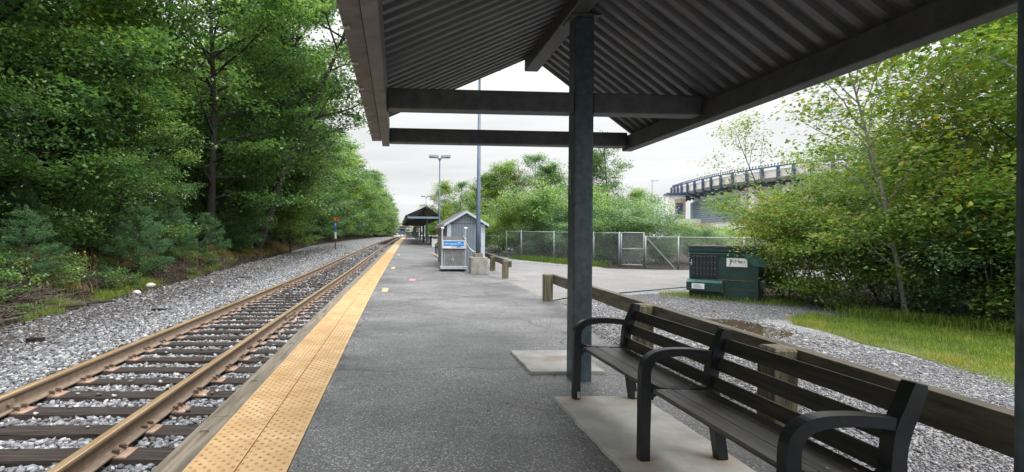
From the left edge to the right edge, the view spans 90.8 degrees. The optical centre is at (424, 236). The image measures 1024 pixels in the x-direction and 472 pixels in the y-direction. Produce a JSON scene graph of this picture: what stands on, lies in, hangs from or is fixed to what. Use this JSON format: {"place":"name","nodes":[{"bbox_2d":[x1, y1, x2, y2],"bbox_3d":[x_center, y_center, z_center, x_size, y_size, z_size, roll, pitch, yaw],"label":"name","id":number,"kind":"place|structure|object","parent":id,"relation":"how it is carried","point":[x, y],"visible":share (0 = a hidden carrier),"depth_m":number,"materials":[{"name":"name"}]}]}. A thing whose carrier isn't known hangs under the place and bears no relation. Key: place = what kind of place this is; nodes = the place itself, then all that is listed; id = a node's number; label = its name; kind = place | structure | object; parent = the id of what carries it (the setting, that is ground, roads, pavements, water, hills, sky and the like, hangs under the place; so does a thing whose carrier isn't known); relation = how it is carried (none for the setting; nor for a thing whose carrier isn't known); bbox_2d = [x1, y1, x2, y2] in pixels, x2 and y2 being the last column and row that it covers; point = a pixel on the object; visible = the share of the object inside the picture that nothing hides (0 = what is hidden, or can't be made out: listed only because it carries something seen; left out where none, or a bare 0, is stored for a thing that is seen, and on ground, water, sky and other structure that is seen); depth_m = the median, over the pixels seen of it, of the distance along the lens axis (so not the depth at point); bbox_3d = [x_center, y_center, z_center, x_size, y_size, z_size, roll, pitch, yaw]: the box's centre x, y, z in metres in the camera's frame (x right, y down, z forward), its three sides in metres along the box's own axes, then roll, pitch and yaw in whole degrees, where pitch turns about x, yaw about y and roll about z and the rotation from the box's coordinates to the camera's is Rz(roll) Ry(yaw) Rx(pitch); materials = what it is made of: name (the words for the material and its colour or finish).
{"place":"outdoors","nodes":[
{"label":"outdoors","id":0,"kind":"place"},
{"bbox_2d":[0,237,392,471],"bbox_3d":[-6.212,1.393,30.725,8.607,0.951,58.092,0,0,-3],"label":"ballast","id":1,"kind":"structure","parent":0,"point":[118,321],"depth_m":8.85,"materials":[{"name":"gravel"}]},
{"bbox_2d":[151,416,231,471],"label":"edge timber","id":2,"kind":"object","parent":1,"relation":"on","point":[181,456],"visible":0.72,"depth_m":3.36,"materials":[{"name":"brown"}]},
{"bbox_2d":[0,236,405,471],"bbox_3d":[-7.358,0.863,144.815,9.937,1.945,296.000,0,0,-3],"label":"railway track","id":3,"kind":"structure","parent":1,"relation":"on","point":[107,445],"depth_m":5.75,"materials":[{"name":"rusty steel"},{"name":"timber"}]},
{"bbox_2d":[208,316,324,417],"bbox_3d":[-1.730,1.571,6.365,0.205,0.348,4.889,0,0,-3],"label":"edge timber","id":4,"kind":"object","parent":1,"relation":"on","point":[236,400],"visible":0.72,"depth_m":5.06,"materials":[{"name":"brown"}]},
{"bbox_2d":[0,224,395,327],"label":"embankment","id":5,"kind":"structure","parent":0,"point":[270,241],"depth_m":18.93,"materials":[{"name":"soil"}]},
{"bbox_2d":[0,264,54,305],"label":"shrub","id":6,"kind":"object","parent":5,"relation":"on","point":[14,274],"visible":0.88,"depth_m":11.06,"materials":[{"name":"green plant"}]},
{"bbox_2d":[0,205,69,283],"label":"pine tree","id":7,"kind":"object","parent":5,"relation":"on","point":[41,265],"visible":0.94,"depth_m":12.66,"materials":[{"name":"green plant"}]},
{"bbox_2d":[0,187,77,254],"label":"pine tree","id":8,"kind":"object","parent":5,"relation":"on","point":[24,195],"visible":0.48,"depth_m":14.87,"materials":[{"name":"green plant"}]},
{"bbox_2d":[0,17,114,228],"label":"young tree","id":9,"kind":"object","parent":5,"relation":"on","point":[10,94],"visible":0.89,"depth_m":12.81,"materials":[{"name":"green plant"}]},
{"bbox_2d":[42,259,91,292],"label":"shrub","id":10,"kind":"object","parent":5,"relation":"on","point":[71,268],"visible":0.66,"depth_m":13.42,"materials":[{"name":"green plant"}]},
{"bbox_2d":[0,1,189,248],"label":"young tree","id":11,"kind":"object","parent":5,"relation":"on","point":[68,228],"visible":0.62,"depth_m":16.41,"materials":[{"name":"green plant"}]},
{"bbox_2d":[0,0,203,242],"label":"oak tree","id":12,"kind":"object","parent":5,"relation":"on","point":[127,59],"visible":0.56,"depth_m":15.90,"materials":[{"name":"green plant"}]},
{"bbox_2d":[84,265,133,292],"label":"shrub","id":13,"kind":"object","parent":5,"relation":"on","point":[112,274],"visible":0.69,"depth_m":15.26,"materials":[{"name":"green plant"}]},
{"bbox_2d":[0,0,220,242],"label":"oak tree","id":14,"kind":"object","parent":5,"relation":"on","point":[113,36],"visible":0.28,"depth_m":19.48,"materials":[{"name":"green plant"}]},
{"bbox_2d":[11,83,216,251],"bbox_3d":[-12.345,-2.358,19.765,7.460,6.946,6.194,0,0,-41],"label":"young tree","id":15,"kind":"object","parent":5,"relation":"on","point":[167,134],"visible":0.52,"depth_m":19.89,"materials":[{"name":"green plant"}]},
{"bbox_2d":[1,0,238,237],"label":"oak tree","id":16,"kind":"object","parent":5,"relation":"on","point":[113,14],"visible":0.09,"depth_m":28.44,"materials":[{"name":"green plant"}]},
{"bbox_2d":[26,0,231,234],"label":"oak tree","id":17,"kind":"object","parent":5,"relation":"on","point":[159,70],"visible":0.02,"depth_m":39.15,"materials":[{"name":"green plant"}]},
{"bbox_2d":[20,260,240,321],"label":"grass tufts","id":18,"kind":"object","parent":5,"relation":"on","point":[103,294],"visible":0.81,"depth_m":14.21,"materials":[{"name":"green plant"}]},
{"bbox_2d":[0,244,263,327],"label":"fallen twigs","id":19,"kind":"object","parent":5,"relation":"on","point":[71,301],"visible":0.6,"depth_m":12.26,"materials":[{"name":"brown wood"}]},
{"bbox_2d":[91,201,178,276],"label":"pine tree","id":20,"kind":"object","parent":5,"relation":"on","point":[140,209],"visible":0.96,"depth_m":17.74,"materials":[{"name":"green plant"}]},
{"bbox_2d":[0,238,288,328],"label":"leaf litter","id":21,"kind":"object","parent":5,"relation":"on","point":[104,278],"visible":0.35,"depth_m":18.36,"materials":[{"name":"brown plant"}]},
{"bbox_2d":[0,239,297,297],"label":"dry grass","id":22,"kind":"structure","parent":5,"relation":"on","point":[129,265],"depth_m":17.80,"materials":[{"name":"plant"}]},
{"bbox_2d":[103,158,205,242],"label":"young tree","id":23,"kind":"object","parent":5,"relation":"on","point":[157,163],"visible":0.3,"depth_m":24.25,"materials":[{"name":"green plant"}]},
{"bbox_2d":[142,195,202,253],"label":"pine tree","id":24,"kind":"object","parent":5,"relation":"on","point":[174,218],"visible":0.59,"depth_m":22.56,"materials":[{"name":"green plant"}]},
{"bbox_2d":[0,0,369,252],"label":"oak tree","id":25,"kind":"object","parent":5,"relation":"on","point":[330,95],"visible":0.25,"depth_m":34.62,"materials":[{"name":"green plant"}]},
{"bbox_2d":[179,212,231,251],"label":"pine tree","id":26,"kind":"object","parent":5,"relation":"on","point":[218,232],"visible":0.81,"depth_m":26.80,"materials":[{"name":"green plant"}]},
{"bbox_2d":[69,0,342,248],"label":"oak tree","id":27,"kind":"object","parent":5,"relation":"on","point":[230,11],"visible":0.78,"depth_m":28.75,"materials":[{"name":"green plant"}]},
{"bbox_2d":[168,141,285,243],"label":"young tree","id":28,"kind":"object","parent":5,"relation":"on","point":[202,199],"visible":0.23,"depth_m":33.88,"materials":[{"name":"green plant"}]},
{"bbox_2d":[181,172,277,251],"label":"young tree","id":29,"kind":"object","parent":5,"relation":"on","point":[237,183],"visible":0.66,"depth_m":31.60,"materials":[{"name":"green plant"}]},
{"bbox_2d":[204,131,309,240],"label":"young tree","id":30,"kind":"object","parent":5,"relation":"on","point":[277,225],"visible":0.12,"depth_m":39.61,"materials":[{"name":"green plant"}]},
{"bbox_2d":[189,0,357,230],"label":"oak tree","id":31,"kind":"object","parent":5,"relation":"on","point":[291,104],"visible":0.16,"depth_m":39.62,"materials":[{"name":"green plant"}]},
{"bbox_2d":[206,23,350,242],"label":"oak tree","id":32,"kind":"object","parent":5,"relation":"on","point":[339,149],"visible":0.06,"depth_m":49.30,"materials":[{"name":"green plant"}]},
{"bbox_2d":[262,154,329,252],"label":"young tree","id":33,"kind":"object","parent":5,"relation":"on","point":[295,228],"visible":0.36,"depth_m":41.39,"materials":[{"name":"green plant"}]},
{"bbox_2d":[248,73,365,240],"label":"oak tree","id":34,"kind":"object","parent":5,"relation":"on","point":[339,190],"visible":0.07,"depth_m":58.96,"materials":[{"name":"green plant"}]},
{"bbox_2d":[267,133,364,235],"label":"oak tree","id":35,"kind":"object","parent":5,"relation":"on","point":[330,213],"visible":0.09,"depth_m":66.96,"materials":[{"name":"green plant"}]},
{"bbox_2d":[305,130,369,239],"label":"oak tree","id":36,"kind":"object","parent":5,"relation":"on","point":[358,181],"visible":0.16,"depth_m":77.87,"materials":[{"name":"green plant"}]},
{"bbox_2d":[320,147,375,232],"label":"oak tree","id":37,"kind":"object","parent":5,"relation":"on","point":[357,196],"visible":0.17,"depth_m":88.97,"materials":[{"name":"green plant"}]},
{"bbox_2d":[353,166,397,235],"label":"oak tree","id":38,"kind":"object","parent":5,"relation":"on","point":[375,185],"visible":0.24,"depth_m":128.01,"materials":[{"name":"green plant"}]},
{"bbox_2d":[18,0,1014,248],"label":"sky","id":39,"kind":"structure","parent":0,"point":[410,173],"materials":[{"name":"white"}]},
{"bbox_2d":[288,237,775,471],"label":"platform","id":40,"kind":"structure","parent":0,"point":[452,419],"depth_m":4.62,"materials":[{"name":"concrete"}]},
{"bbox_2d":[402,206,441,244],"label":"platform shelter","id":41,"kind":"object","parent":40,"relation":"on","point":[416,219],"visible":0.87,"depth_m":56.97,"materials":[{"name":"metal"}]},
{"bbox_2d":[439,227,475,270],"bbox_3d":[1.342,0.508,19.990,1.473,1.743,1.030,0,0,-3],"label":"wheelchair lift","id":42,"kind":"object","parent":40,"relation":"on","point":[453,252],"visible":0.96,"depth_m":19.60,"materials":[{"name":"metal"}]},
{"bbox_2d":[435,210,488,268],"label":"shed","id":43,"kind":"structure","parent":40,"relation":"on","point":[455,224],"depth_m":21.14,"materials":[{"name":"grey"}]},
{"bbox_2d":[469,70,500,273],"bbox_3d":[2.062,-2.569,18.741,1.751,7.969,0.620,0,0,-3],"label":"lamp post","id":44,"kind":"object","parent":40,"relation":"on","point":[478,262],"visible":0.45,"depth_m":18.67,"materials":[{"name":"metal"}]},
{"bbox_2d":[511,350,604,374],"bbox_3d":[1.469,1.426,5.631,0.792,0.054,0.967,0,0,-3],"label":"concrete pad","id":45,"kind":"object","parent":40,"relation":"on","point":[543,362],"visible":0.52,"depth_m":5.54,"materials":[{"name":"grey concrete"}]},
{"bbox_2d":[554,396,755,471],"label":"concrete pad","id":46,"kind":"object","parent":40,"relation":"on","point":[607,425],"visible":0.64,"depth_m":3.45,"materials":[{"name":"grey concrete"}]},
{"bbox_2d":[571,303,927,471],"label":"bench","id":47,"kind":"object","parent":46,"relation":"on","point":[790,446],"visible":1,"depth_m":2.61,"materials":[{"name":"black metal"}]},
{"bbox_2d":[336,0,1023,471],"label":"platform shelter","id":48,"kind":"object","parent":40,"relation":"on","point":[646,72],"visible":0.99,"depth_m":4.69,"materials":[{"name":"metal"}]},
{"bbox_2d":[488,262,938,299],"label":"road","id":49,"kind":"structure","parent":0,"point":[621,280],"depth_m":17.51,"materials":[{"name":"grey asphalt"}]},
{"bbox_2d":[421,236,1014,331],"bbox_3d":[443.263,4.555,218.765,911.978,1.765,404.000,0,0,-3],"label":"ground","id":50,"kind":"structure","parent":0,"point":[683,263],"depth_m":13.78,"materials":[{"name":"green plant"}]},
{"bbox_2d":[415,179,465,236],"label":"broadleaf tree","id":51,"kind":"object","parent":50,"relation":"on","point":[446,189],"visible":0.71,"depth_m":52.02,"materials":[{"name":"green plant"}]},
{"bbox_2d":[445,180,473,216],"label":"broadleaf tree","id":52,"kind":"object","parent":50,"relation":"on","point":[460,186],"visible":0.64,"depth_m":45.81,"materials":[{"name":"green plant"}]},
{"bbox_2d":[459,172,502,241],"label":"broadleaf tree","id":53,"kind":"object","parent":50,"relation":"on","point":[487,179],"visible":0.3,"depth_m":40.07,"materials":[{"name":"green plant"}]},
{"bbox_2d":[474,212,517,252],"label":"shrub","id":54,"kind":"object","parent":50,"relation":"on","point":[489,229],"visible":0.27,"depth_m":35.38,"materials":[{"name":"green plant"}]},
{"bbox_2d":[485,252,511,278],"bbox_3d":[2.781,1.070,23.452,0.343,0.893,13.679,0,0,0],"label":"guard fence","id":55,"kind":"object","parent":50,"relation":"on","point":[506,264],"visible":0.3,"depth_m":17.88,"materials":[{"name":"brown wood"}]},
{"bbox_2d":[464,157,533,250],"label":"broadleaf tree","id":56,"kind":"object","parent":50,"relation":"on","point":[505,169],"visible":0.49,"depth_m":39.00,"materials":[{"name":"green plant"}]},
{"bbox_2d":[474,186,565,255],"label":"shrub","id":57,"kind":"object","parent":50,"relation":"on","point":[533,201],"visible":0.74,"depth_m":30.27,"materials":[{"name":"green plant"}]},
{"bbox_2d":[500,224,552,256],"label":"shrub","id":58,"kind":"object","parent":50,"relation":"on","point":[532,239],"visible":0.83,"depth_m":29.35,"materials":[{"name":"green plant"}]},
{"bbox_2d":[509,152,562,207],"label":"broadleaf tree","id":59,"kind":"object","parent":50,"relation":"on","point":[537,157],"visible":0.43,"depth_m":39.18,"materials":[{"name":"green plant"}]},
{"bbox_2d":[528,158,567,252],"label":"broadleaf tree","id":60,"kind":"object","parent":50,"relation":"on","point":[550,169],"visible":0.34,"depth_m":35.66,"materials":[{"name":"green plant"}]},
{"bbox_2d":[495,178,614,256],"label":"shrub","id":61,"kind":"object","parent":50,"relation":"on","point":[555,193],"visible":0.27,"depth_m":31.20,"materials":[{"name":"green plant"}]},
{"bbox_2d":[508,254,610,266],"bbox_3d":[6.872,1.194,26.069,2.504,0.451,7.038,0,0,-30],"label":"grass strip","id":62,"kind":"object","parent":50,"relation":"on","point":[550,259],"visible":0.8,"depth_m":26.02,"materials":[{"name":"green plant"}]},
{"bbox_2d":[506,230,619,267],"bbox_3d":[6.923,0.557,26.467,0.407,1.803,8.010,0,0,-32],"label":"chain link fence","id":63,"kind":"object","parent":50,"relation":"on","point":[554,243],"visible":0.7,"depth_m":26.40,"materials":[{"name":"silver metal"}]},
{"bbox_2d":[538,216,605,258],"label":"shrub","id":64,"kind":"object","parent":50,"relation":"on","point":[559,235],"visible":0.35,"depth_m":27.41,"materials":[{"name":"green plant"}]},
{"bbox_2d":[531,196,616,255],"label":"shrub","id":65,"kind":"object","parent":50,"relation":"on","point":[561,215],"visible":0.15,"depth_m":28.69,"materials":[{"name":"green plant"}]},
{"bbox_2d":[554,149,617,245],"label":"broadleaf tree","id":66,"kind":"object","parent":50,"relation":"on","point":[598,170],"visible":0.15,"depth_m":33.44,"materials":[{"name":"green plant"}]},
{"bbox_2d":[555,191,666,260],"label":"shrub","id":67,"kind":"object","parent":50,"relation":"on","point":[611,201],"visible":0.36,"depth_m":27.57,"materials":[{"name":"green plant"}]},
{"bbox_2d":[593,129,635,243],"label":"broadleaf tree","id":68,"kind":"object","parent":50,"relation":"on","point":[621,166],"visible":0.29,"depth_m":32.93,"materials":[{"name":"green plant"}]},
{"bbox_2d":[592,209,664,263],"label":"shrub","id":69,"kind":"object","parent":50,"relation":"on","point":[602,219],"visible":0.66,"depth_m":25.05,"materials":[{"name":"green plant"}]},
{"bbox_2d":[593,198,686,264],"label":"shrub","id":70,"kind":"object","parent":50,"relation":"on","point":[635,213],"visible":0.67,"depth_m":25.03,"materials":[{"name":"green plant"}]},
{"bbox_2d":[628,211,699,262],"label":"shrub","id":71,"kind":"object","parent":50,"relation":"on","point":[663,252],"visible":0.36,"depth_m":26.24,"materials":[{"name":"green plant"}]},
{"bbox_2d":[665,219,740,259],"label":"shrub","id":72,"kind":"object","parent":50,"relation":"on","point":[706,231],"visible":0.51,"depth_m":25.91,"materials":[{"name":"green plant"}]},
{"bbox_2d":[645,236,821,269],"bbox_3d":[15.694,0.785,22.650,11.219,1.544,0.769,0,0,-3],"label":"chain link fence","id":73,"kind":"object","parent":50,"relation":"on","point":[677,253],"visible":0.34,"depth_m":22.29,"materials":[{"name":"silver metal"}]},
{"bbox_2d":[688,110,818,263],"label":"young tree","id":74,"kind":"object","parent":50,"relation":"on","point":[747,126],"visible":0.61,"depth_m":13.78,"materials":[{"name":"green plant"}]},
{"bbox_2d":[654,156,899,236],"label":"bridge","id":75,"kind":"structure","parent":50,"relation":"on","point":[684,194],"depth_m":346.50,"materials":[{"name":"metal"}]},
{"bbox_2d":[542,274,1013,457],"bbox_3d":[2.774,1.193,3.872,0.295,0.710,14.652,0,0,0],"label":"guard fence","id":76,"kind":"object","parent":50,"relation":"on","point":[982,423],"visible":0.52,"depth_m":3.27,"materials":[{"name":"brown wood"}]},
{"bbox_2d":[691,169,887,299],"bbox_3d":[8.790,0.118,12.055,4.098,3.213,3.970,0,0,40],"label":"shrub","id":77,"kind":"object","parent":50,"relation":"on","point":[742,210],"visible":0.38,"depth_m":11.68,"materials":[{"name":"green plant"}]},
{"bbox_2d":[726,199,907,304],"bbox_3d":[8.446,0.429,11.166,3.092,2.502,3.192,0,0,8],"label":"shrub","id":78,"kind":"object","parent":50,"relation":"on","point":[751,235],"visible":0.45,"depth_m":11.01,"materials":[{"name":"green plant"}]},
{"bbox_2d":[768,124,943,292],"bbox_3d":[11.843,-0.630,13.677,4.046,4.719,4.422,0,0,38],"label":"young tree","id":79,"kind":"object","parent":50,"relation":"on","point":[825,157],"visible":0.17,"depth_m":13.94,"materials":[{"name":"green plant"}]},
{"bbox_2d":[755,194,981,313],"bbox_3d":[8.728,0.401,10.027,3.659,2.562,3.488,0,0,-29],"label":"shrub","id":80,"kind":"object","parent":50,"relation":"on","point":[827,286],"visible":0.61,"depth_m":9.86,"materials":[{"name":"green plant"}]},
{"bbox_2d":[759,158,1015,302],"bbox_3d":[11.182,-0.099,11.893,5.336,3.737,5.087,0,0,34],"label":"shrub","id":81,"kind":"object","parent":50,"relation":"on","point":[866,288],"visible":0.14,"depth_m":11.77,"materials":[{"name":"green plant"}]},
{"bbox_2d":[768,17,1015,314],"bbox_3d":[8.334,-1.552,9.329,4.117,6.676,4.395,0,0,20],"label":"young tree","id":82,"kind":"object","parent":50,"relation":"on","point":[870,152],"visible":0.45,"depth_m":8.83,"materials":[{"name":"green plant"}]},
{"bbox_2d":[795,21,1016,239],"bbox_3d":[15.784,-2.592,13.437,8.475,9.045,7.756,0,0,5],"label":"young tree","id":83,"kind":"object","parent":50,"relation":"on","point":[900,67],"visible":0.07,"depth_m":14.76,"materials":[{"name":"green plant"}]},
{"bbox_2d":[803,120,1016,298],"bbox_3d":[13.537,-0.548,11.506,6.541,4.804,6.860,0,0,-31],"label":"shrub","id":84,"kind":"object","parent":50,"relation":"on","point":[842,176],"visible":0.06,"depth_m":11.94,"materials":[{"name":"green plant"}]},
{"bbox_2d":[812,195,1015,318],"bbox_3d":[9.433,0.373,9.058,3.294,2.669,3.925,0,0,-3],"label":"shrub","id":85,"kind":"object","parent":50,"relation":"on","point":[936,296],"visible":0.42,"depth_m":8.77,"materials":[{"name":"green plant"}]},
{"bbox_2d":[812,17,1016,317],"bbox_3d":[11.262,-2.590,10.065,5.838,8.968,5.492,0,0,-10],"label":"young tree","id":86,"kind":"object","parent":50,"relation":"on","point":[969,139],"visible":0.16,"depth_m":9.72,"materials":[{"name":"green plant"}]},
{"bbox_2d":[828,121,1016,314],"bbox_3d":[11.791,-0.326,10.299,5.814,4.270,6.098,0,0,44],"label":"shrub","id":87,"kind":"object","parent":50,"relation":"on","point":[898,171],"visible":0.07,"depth_m":10.39,"materials":[{"name":"green plant"}]},
{"bbox_2d":[843,162,1015,328],"bbox_3d":[9.932,0.209,8.414,4.320,3.025,4.118,0,0,36],"label":"shrub","id":88,"kind":"object","parent":50,"relation":"on","point":[997,303],"visible":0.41,"depth_m":8.24,"materials":[{"name":"green plant"}]},
{"bbox_2d":[845,12,1017,292],"bbox_3d":[10.980,-1.427,8.808,6.043,6.449,5.530,0,0,-44],"label":"young tree","id":89,"kind":"object","parent":50,"relation":"on","point":[999,69],"visible":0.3,"depth_m":9.20,"materials":[{"name":"green plant"}]},
{"bbox_2d":[855,19,1016,251],"bbox_3d":[13.000,-1.702,10.259,6.070,7.078,6.632,0,0,-12],"label":"young tree","id":90,"kind":"object","parent":50,"relation":"on","point":[945,71],"visible":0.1,"depth_m":10.73,"materials":[{"name":"green plant"}]},
{"bbox_2d":[916,99,1016,172],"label":"shrub","id":91,"kind":"object","parent":50,"relation":"on","point":[1003,141],"visible":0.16,"depth_m":9.86,"materials":[{"name":"green plant"}]},
{"bbox_2d":[934,182,1015,299],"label":"shrub","id":92,"kind":"object","parent":50,"relation":"on","point":[1007,263],"visible":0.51,"depth_m":8.14,"materials":[{"name":"green plant"}]},
{"bbox_2d":[934,199,1015,298],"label":"shrub","id":93,"kind":"object","parent":50,"relation":"on","point":[999,230],"visible":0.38,"depth_m":7.68,"materials":[{"name":"green plant"}]},
{"bbox_2d":[657,289,810,306],"bbox_3d":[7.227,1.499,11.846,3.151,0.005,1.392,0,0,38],"label":"verge","id":94,"kind":"structure","parent":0,"point":[729,301],"depth_m":11.45,"materials":[{"name":"green plant"}]},
{"bbox_2d":[686,245,768,301],"bbox_3d":[7.458,0.867,12.109,1.646,1.286,1.438,0,0,39],"label":"dumpster","id":95,"kind":"object","parent":94,"relation":"on","point":[715,270],"visible":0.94,"depth_m":11.69,"materials":[{"name":"green metal"}]},
{"bbox_2d":[690,254,717,278],"bbox_3d":[6.734,0.723,11.971,0.605,0.560,0.044,0,0,39],"label":"side door","id":96,"kind":"structure","parent":95,"relation":"in","point":[703,266],"depth_m":11.94,"materials":[{"name":"black metal"}]},
{"bbox_2d":[485,244,1013,471],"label":"gravel path","id":97,"kind":"structure","parent":0,"point":[783,322],"depth_m":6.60,"materials":[{"name":"grey gravel"}]},
{"bbox_2d":[704,318,793,337],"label":"puddle","id":98,"kind":"object","parent":97,"relation":"on","point":[758,329],"visible":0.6,"depth_m":8.02,"materials":[{"name":"liquid"}]},
{"bbox_2d":[782,311,1014,386],"bbox_3d":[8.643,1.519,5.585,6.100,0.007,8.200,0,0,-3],"label":"lawn","id":99,"kind":"structure","parent":0,"point":[893,345],"depth_m":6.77,"materials":[{"name":"green plant"}]},
{"bbox_2d":[815,302,1014,335],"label":"tall grass","id":100,"kind":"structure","parent":99,"relation":"on","point":[941,321],"depth_m":8.37,"materials":[{"name":"green plant"}]},
{"bbox_2d":[888,13,1017,249],"bbox_3d":[10.049,-2.434,7.617,5.182,8.588,5.422,0,0,8],"label":"young tree","id":101,"kind":"object","parent":99,"relation":"on","point":[997,207],"visible":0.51,"depth_m":7.64,"materials":[{"name":"green plant"}]},
{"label":"platform edge base","id":102,"kind":"structure","parent":0,"visible":0},
{"bbox_2d":[182,237,405,471],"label":"tactile paving","id":103,"kind":"structure","parent":102,"relation":"on","point":[285,467],"depth_m":4.11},
{"bbox_2d":[188,252,394,471],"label":"tactile domes","id":104,"kind":"structure","parent":103,"relation":"on","point":[370,270],"depth_m":4.70,"materials":[{"name":"yellow plastic"}]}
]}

